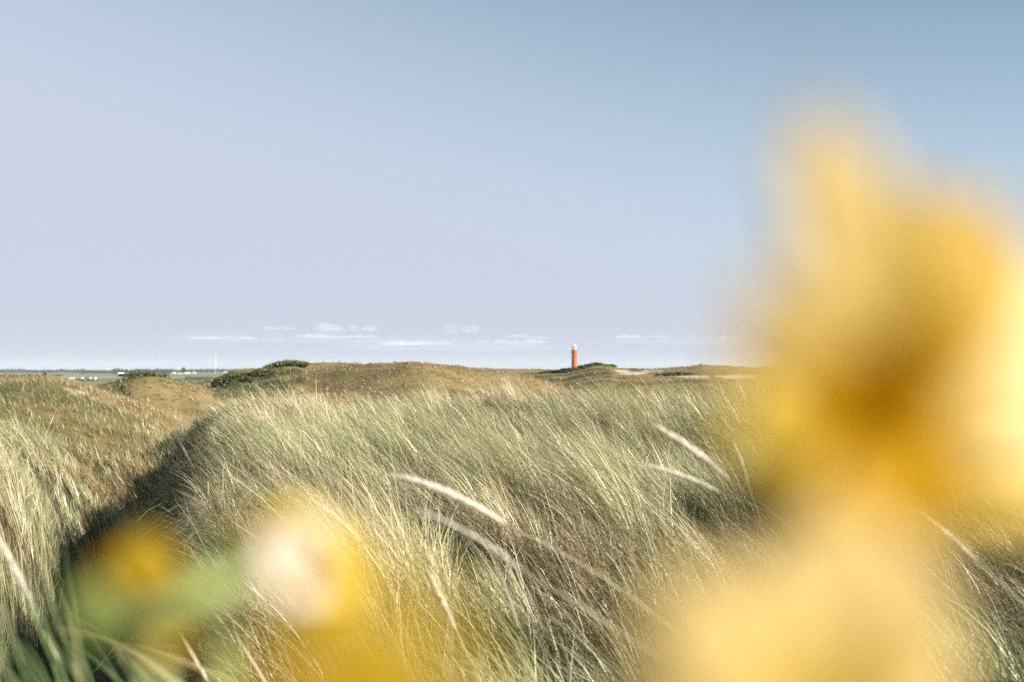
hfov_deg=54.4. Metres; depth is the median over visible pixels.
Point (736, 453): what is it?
grass spike
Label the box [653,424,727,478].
grass spike
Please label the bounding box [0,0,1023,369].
sky
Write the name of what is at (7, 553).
grass spike
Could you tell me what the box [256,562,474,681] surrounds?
yellow flower
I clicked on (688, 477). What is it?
grass spike
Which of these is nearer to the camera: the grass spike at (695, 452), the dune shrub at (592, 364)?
the grass spike at (695, 452)
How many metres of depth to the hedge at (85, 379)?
1338.40 m
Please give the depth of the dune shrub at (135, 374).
115.46 m
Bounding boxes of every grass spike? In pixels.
[0,538,59,664]
[389,473,648,609]
[415,508,616,630]
[426,568,481,681]
[644,464,720,493]
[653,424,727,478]
[732,442,738,458]
[940,529,1023,604]
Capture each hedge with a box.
[74,378,97,380]
[184,375,211,379]
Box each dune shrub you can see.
[113,379,131,397]
[118,371,168,376]
[211,376,237,386]
[223,373,255,381]
[243,369,278,376]
[273,361,310,366]
[539,369,566,373]
[559,366,588,370]
[578,362,612,366]
[654,371,693,375]
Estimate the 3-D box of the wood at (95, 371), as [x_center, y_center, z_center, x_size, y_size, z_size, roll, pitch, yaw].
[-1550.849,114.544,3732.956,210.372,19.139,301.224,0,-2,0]
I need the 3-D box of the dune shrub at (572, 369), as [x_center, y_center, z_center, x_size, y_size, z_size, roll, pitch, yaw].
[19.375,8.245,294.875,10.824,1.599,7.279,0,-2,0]
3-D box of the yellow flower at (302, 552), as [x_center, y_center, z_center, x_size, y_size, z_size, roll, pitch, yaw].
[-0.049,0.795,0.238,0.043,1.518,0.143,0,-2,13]
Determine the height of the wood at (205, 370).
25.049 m
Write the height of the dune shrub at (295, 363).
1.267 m
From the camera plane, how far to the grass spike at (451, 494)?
1.75 m
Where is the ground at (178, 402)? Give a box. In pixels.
[0,360,1023,681]
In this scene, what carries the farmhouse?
on the ground at (178, 402)
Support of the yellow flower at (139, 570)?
on the ground at (178, 402)
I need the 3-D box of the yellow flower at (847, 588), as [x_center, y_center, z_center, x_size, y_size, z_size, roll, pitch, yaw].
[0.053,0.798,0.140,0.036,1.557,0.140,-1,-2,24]
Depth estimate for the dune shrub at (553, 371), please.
298.11 m
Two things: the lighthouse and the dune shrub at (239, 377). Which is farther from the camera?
the lighthouse
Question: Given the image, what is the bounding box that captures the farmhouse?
[80,376,96,380]
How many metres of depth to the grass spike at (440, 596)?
1.90 m
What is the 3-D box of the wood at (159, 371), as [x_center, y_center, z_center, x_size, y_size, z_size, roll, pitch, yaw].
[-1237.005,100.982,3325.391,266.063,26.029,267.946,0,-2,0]
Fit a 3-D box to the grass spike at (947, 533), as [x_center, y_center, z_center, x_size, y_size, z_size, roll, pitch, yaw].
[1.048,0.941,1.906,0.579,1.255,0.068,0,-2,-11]
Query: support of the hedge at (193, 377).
on the ground at (178, 402)
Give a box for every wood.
[0,368,83,372]
[80,369,111,372]
[111,368,172,373]
[173,368,240,372]
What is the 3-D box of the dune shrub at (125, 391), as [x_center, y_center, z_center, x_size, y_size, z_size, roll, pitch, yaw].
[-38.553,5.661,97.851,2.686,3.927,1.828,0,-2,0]
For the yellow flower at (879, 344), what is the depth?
0.12 m
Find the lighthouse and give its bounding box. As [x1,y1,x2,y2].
[571,345,576,367]
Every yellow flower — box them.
[74,497,371,681]
[98,533,211,681]
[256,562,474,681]
[615,495,962,681]
[720,100,1023,548]
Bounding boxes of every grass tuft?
[0,541,147,681]
[57,608,231,681]
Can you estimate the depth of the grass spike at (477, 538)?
1.25 m
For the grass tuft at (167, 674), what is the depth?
1.07 m
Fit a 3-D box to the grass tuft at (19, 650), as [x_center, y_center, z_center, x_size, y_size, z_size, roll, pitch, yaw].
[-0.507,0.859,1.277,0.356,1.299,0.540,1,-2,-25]
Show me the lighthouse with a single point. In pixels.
(574, 356)
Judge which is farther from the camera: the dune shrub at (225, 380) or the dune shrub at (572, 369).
the dune shrub at (572, 369)
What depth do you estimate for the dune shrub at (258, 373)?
148.50 m
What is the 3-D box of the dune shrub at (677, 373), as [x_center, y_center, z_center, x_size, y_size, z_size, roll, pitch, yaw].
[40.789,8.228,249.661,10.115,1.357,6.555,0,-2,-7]

